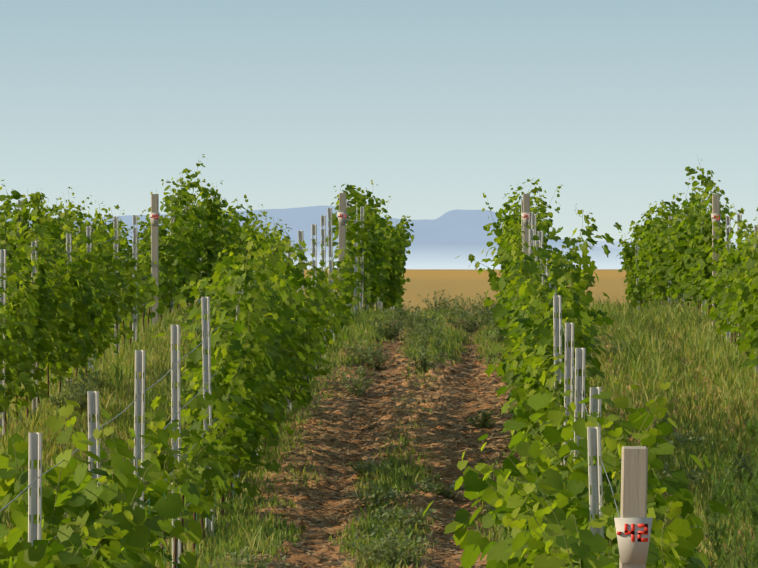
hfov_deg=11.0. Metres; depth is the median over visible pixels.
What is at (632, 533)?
row tag numerals
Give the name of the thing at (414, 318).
bushy weeds
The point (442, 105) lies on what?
sky
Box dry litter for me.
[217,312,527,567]
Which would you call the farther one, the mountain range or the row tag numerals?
the mountain range
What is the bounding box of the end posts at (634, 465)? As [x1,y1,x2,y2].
[151,193,719,567]
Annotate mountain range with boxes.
[578,240,736,249]
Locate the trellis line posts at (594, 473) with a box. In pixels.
[0,199,757,567]
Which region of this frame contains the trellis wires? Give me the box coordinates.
[0,218,748,556]
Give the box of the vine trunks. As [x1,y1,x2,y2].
[2,280,745,567]
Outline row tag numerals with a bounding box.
[152,214,719,541]
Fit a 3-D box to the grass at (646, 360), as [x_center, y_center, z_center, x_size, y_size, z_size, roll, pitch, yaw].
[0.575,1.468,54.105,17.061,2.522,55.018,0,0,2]
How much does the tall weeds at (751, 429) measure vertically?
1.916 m
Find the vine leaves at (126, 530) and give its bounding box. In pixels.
[0,154,757,567]
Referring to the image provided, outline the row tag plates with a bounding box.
[149,212,720,562]
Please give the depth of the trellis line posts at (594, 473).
31.33 m
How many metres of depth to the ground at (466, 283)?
45.95 m
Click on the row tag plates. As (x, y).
(636, 551)
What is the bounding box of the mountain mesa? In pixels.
[6,206,623,268]
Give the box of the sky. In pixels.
[0,0,757,242]
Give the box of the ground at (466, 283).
[1,269,757,567]
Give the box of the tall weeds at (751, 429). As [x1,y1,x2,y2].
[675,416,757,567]
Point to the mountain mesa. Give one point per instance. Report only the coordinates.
(445, 240)
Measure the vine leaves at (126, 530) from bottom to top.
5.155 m
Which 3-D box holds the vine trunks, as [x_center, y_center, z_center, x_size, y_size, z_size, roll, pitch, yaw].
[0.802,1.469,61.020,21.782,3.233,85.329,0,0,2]
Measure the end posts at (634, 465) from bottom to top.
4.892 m
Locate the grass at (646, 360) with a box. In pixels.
[0,294,757,567]
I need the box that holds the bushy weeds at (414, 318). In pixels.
[45,289,757,567]

